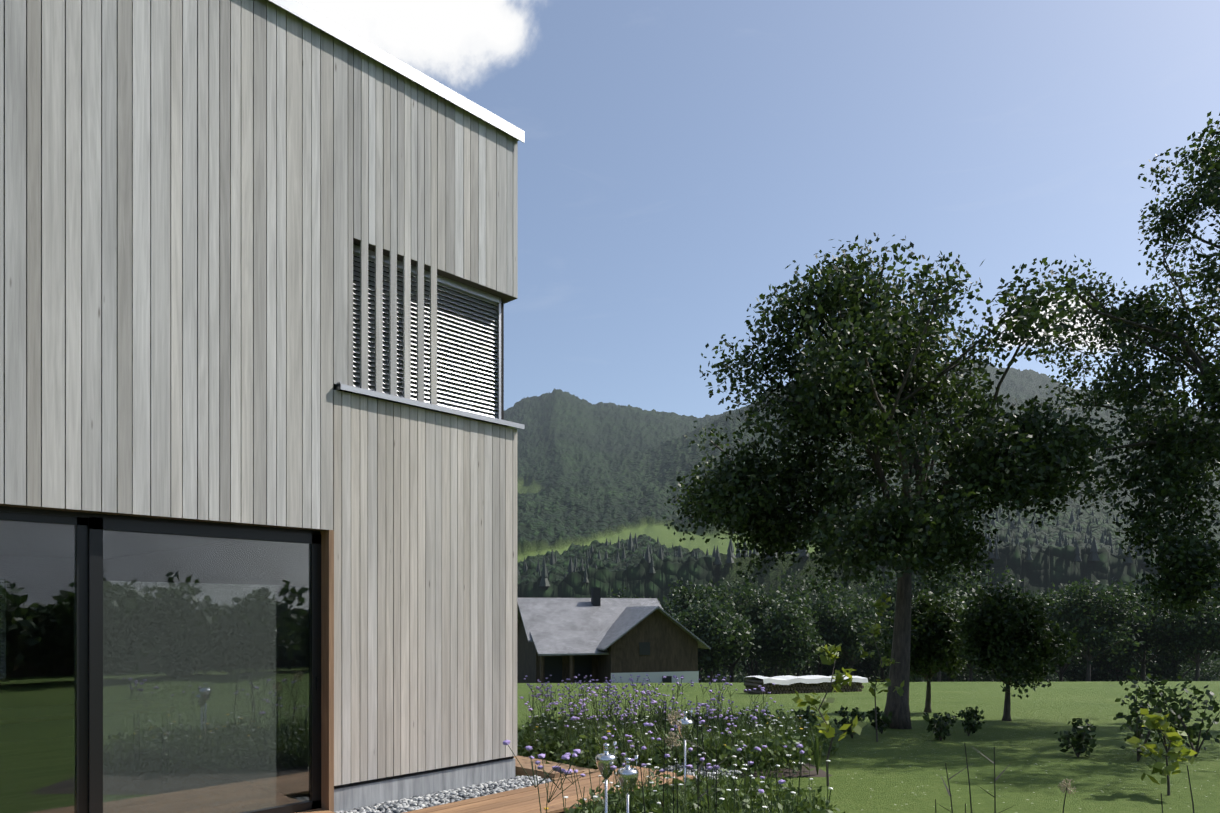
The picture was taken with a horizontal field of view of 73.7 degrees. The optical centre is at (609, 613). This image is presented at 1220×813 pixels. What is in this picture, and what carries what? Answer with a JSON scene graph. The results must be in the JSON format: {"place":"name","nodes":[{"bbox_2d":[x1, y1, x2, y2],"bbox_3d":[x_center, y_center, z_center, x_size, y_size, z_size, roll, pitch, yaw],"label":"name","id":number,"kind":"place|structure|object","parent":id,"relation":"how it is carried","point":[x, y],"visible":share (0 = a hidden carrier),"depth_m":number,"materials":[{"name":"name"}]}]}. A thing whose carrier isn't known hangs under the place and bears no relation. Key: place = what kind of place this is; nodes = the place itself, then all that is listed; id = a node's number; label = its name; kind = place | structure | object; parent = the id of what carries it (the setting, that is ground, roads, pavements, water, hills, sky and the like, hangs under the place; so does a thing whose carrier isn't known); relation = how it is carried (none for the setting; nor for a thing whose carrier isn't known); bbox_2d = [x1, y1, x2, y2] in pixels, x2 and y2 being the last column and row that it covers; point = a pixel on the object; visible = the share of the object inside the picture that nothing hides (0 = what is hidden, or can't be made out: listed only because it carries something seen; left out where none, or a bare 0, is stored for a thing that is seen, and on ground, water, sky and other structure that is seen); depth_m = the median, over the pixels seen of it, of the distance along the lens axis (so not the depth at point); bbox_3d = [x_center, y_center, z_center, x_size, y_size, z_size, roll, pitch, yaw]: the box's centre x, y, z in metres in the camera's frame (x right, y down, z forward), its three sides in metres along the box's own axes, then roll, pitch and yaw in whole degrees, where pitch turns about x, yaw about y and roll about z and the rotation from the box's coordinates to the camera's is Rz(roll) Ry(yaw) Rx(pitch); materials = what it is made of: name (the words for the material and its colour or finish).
{"place":"outdoors","nodes":[
{"label":"outdoors","id":0,"kind":"place"},
{"bbox_2d":[296,0,1219,417],"label":"sky","id":1,"kind":"structure","parent":0,"point":[676,157],"materials":[{"name":"blue"}]},
{"bbox_2d":[504,361,1219,812],"bbox_3d":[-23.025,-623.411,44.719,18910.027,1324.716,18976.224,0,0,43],"label":"ground","id":2,"kind":"structure","parent":0,"point":[594,475],"depth_m":486.13,"materials":[{"name":"green plant"}]},
{"bbox_2d":[0,506,320,812],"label":"frames","id":3,"kind":"structure","parent":2,"relation":"on","point":[90,527],"depth_m":5.84,"materials":[{"name":"black metal"}]},
{"bbox_2d":[0,520,310,812],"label":"glass panes","id":4,"kind":"object","parent":3,"relation":"attached to","point":[206,674],"visible":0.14,"depth_m":6.18,"materials":[{"name":"clear glass"}]},
{"bbox_2d":[7,255,513,788],"bbox_3d":[-7.515,-1.601,8.135,8.972,6.790,9.470,0,0,43],"label":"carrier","id":5,"kind":"object","parent":2,"relation":"on","point":[439,401],"visible":0.08,"depth_m":8.12,"materials":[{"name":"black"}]},
{"bbox_2d":[0,238,516,530],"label":"soffits","id":6,"kind":"object","parent":5,"relation":"attached to","point":[505,298],"visible":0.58,"depth_m":7.19,"materials":[{"name":"grey metal"}]},
{"bbox_2d":[0,0,517,529],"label":"wood wall cladding","id":7,"kind":"structure","parent":5,"relation":"attached to","point":[196,196],"depth_m":6.27,"materials":[{"name":"grey wood"}]},
{"bbox_2d":[320,530,333,811],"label":"reveal","id":8,"kind":"object","parent":7,"relation":"attached to","point":[327,669],"visible":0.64,"depth_m":7.02,"materials":[{"name":"brown wood"}]},
{"bbox_2d":[336,297,524,428],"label":"sill rails","id":9,"kind":"object","parent":7,"relation":"attached to","point":[413,403],"visible":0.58,"depth_m":8.01,"materials":[{"name":"silver metal"}]},
{"bbox_2d":[353,244,498,418],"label":"louvres","id":10,"kind":"object","parent":9,"relation":"attached to","point":[466,290],"visible":0.77,"depth_m":8.06,"materials":[{"name":"silver metal"}]},
{"bbox_2d":[268,0,524,142],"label":"roof flashing","id":11,"kind":"object","parent":5,"relation":"on","point":[324,24],"visible":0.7,"depth_m":7.40,"materials":[{"name":"silver metal"}]},
{"bbox_2d":[333,390,516,785],"bbox_3d":[-1.688,-0.218,7.792,0.027,3.425,2.069,0,0,43],"label":"wood wall cladding","id":12,"kind":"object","parent":5,"relation":"attached to","point":[425,579],"visible":0.9,"depth_m":7.67,"materials":[{"name":"grey wood"}]},
{"bbox_2d":[334,758,514,810],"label":"wall plinth","id":13,"kind":"structure","parent":2,"relation":"on","point":[361,795],"depth_m":7.69,"materials":[{"name":"grey concrete"}]},
{"bbox_2d":[296,766,695,812],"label":"deck","id":14,"kind":"structure","parent":2,"relation":"on","point":[524,800],"depth_m":7.39,"materials":[{"name":"brown wood"}]},
{"bbox_2d":[514,755,598,780],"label":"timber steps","id":15,"kind":"structure","parent":2,"relation":"on","point":[525,762],"depth_m":8.82,"materials":[{"name":"brown wood"}]},
{"bbox_2d":[517,588,698,682],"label":"farmhouse","id":16,"kind":"object","parent":2,"relation":"on","point":[656,646],"visible":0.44,"depth_m":57.41,"materials":[{"name":"brown wood"}]},
{"bbox_2d":[517,598,710,655],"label":"farm roofs","id":17,"kind":"structure","parent":16,"relation":"on","point":[568,626],"depth_m":59.87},
{"bbox_2d":[517,699,845,812],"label":"bed foliage","id":18,"kind":"object","parent":2,"relation":"on","point":[550,750],"visible":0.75,"depth_m":9.29,"materials":[{"name":"green plant"}]},
{"bbox_2d":[503,674,803,792],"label":"purple flowers","id":19,"kind":"object","parent":18,"relation":"on","point":[578,751],"visible":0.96,"depth_m":9.63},
{"bbox_2d":[522,702,832,807],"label":"white flowers","id":20,"kind":"object","parent":18,"relation":"on","point":[793,792],"visible":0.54,"depth_m":7.39,"materials":[{"name":"white plant"}]},
{"bbox_2d":[559,763,831,812],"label":"bed soil","id":21,"kind":"structure","parent":2,"relation":"on","point":[813,773],"depth_m":9.30,"materials":[{"name":"brown soil"}]},
{"bbox_2d":[595,710,693,812],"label":"garden torches","id":22,"kind":"object","parent":21,"relation":"on","point":[627,774],"visible":0.9,"depth_m":5.05,"materials":[{"name":"silver metal"}]},
{"bbox_2d":[508,676,830,812],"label":"stems","id":23,"kind":"object","parent":21,"relation":"on","point":[626,719],"visible":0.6,"depth_m":9.47,"materials":[{"name":"green plant"}]},
{"bbox_2d":[744,679,863,693],"bbox_3d":[7.891,2.928,32.841,5.512,0.655,1.000,0,0,-29],"label":"wood pile","id":24,"kind":"object","parent":2,"relation":"on","point":[800,687],"visible":0.62,"depth_m":31.98,"materials":[{"name":"brown wood"}]},
{"bbox_2d":[743,675,867,684],"bbox_3d":[7.980,2.656,32.891,5.555,0.455,1.240,0,0,-29],"label":"tarp","id":25,"kind":"object","parent":24,"relation":"on","point":[790,679],"visible":0.88,"depth_m":32.19,"materials":[{"name":"grey"}]},
{"bbox_2d":[517,506,1207,606],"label":"conifers","id":26,"kind":"object","parent":2,"relation":"on","point":[1093,556],"visible":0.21,"depth_m":527.70,"materials":[{"name":"green plant"}]},
{"bbox_2d":[615,696,1194,812],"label":"dry stems","id":27,"kind":"object","parent":2,"relation":"on","point":[947,789],"visible":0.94,"depth_m":5.63,"materials":[{"name":"grey"}]},
{"bbox_2d":[665,710,1075,793],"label":"seed heads","id":28,"kind":"object","parent":27,"relation":"attached to","point":[669,718],"visible":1,"depth_m":5.99,"materials":[{"name":"green plant"}]},
{"bbox_2d":[749,580,1219,760],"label":"tree","id":29,"kind":"object","parent":2,"relation":"on","point":[1020,621],"depth_m":16.45,"materials":[{"name":"green plant"}]},
{"bbox_2d":[792,592,1196,795],"bbox_3d":[4.163,0.817,9.641,4.645,2.341,4.873,0,0,43],"label":"sapling","id":30,"kind":"object","parent":2,"relation":"on","point":[1153,721],"depth_m":8.43,"materials":[{"name":"green plant"}]},
{"bbox_3d":[-1.518,1.832,7.677,0.430,0.125,2.220,0,0,43],"label":"gravel bed","id":31,"kind":"object","parent":2,"relation":"on","visible":0},
{"bbox_2d":[334,763,741,812],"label":"gravel","id":32,"kind":"structure","parent":31,"relation":"on","point":[415,802],"depth_m":7.68,"materials":[{"name":"grey gravel"}]},
{"bbox_2d":[607,538,1219,682],"bbox_3d":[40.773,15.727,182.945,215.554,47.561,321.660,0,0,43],"label":"tree","id":33,"kind":"object","parent":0,"point":[723,619],"depth_m":78.96,"materials":[{"name":"green plant"}]},
{"bbox_2d":[660,112,1219,728],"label":"tree","id":34,"kind":"object","parent":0,"point":[946,532],"depth_m":14.53,"materials":[{"name":"green plant"}]}
]}

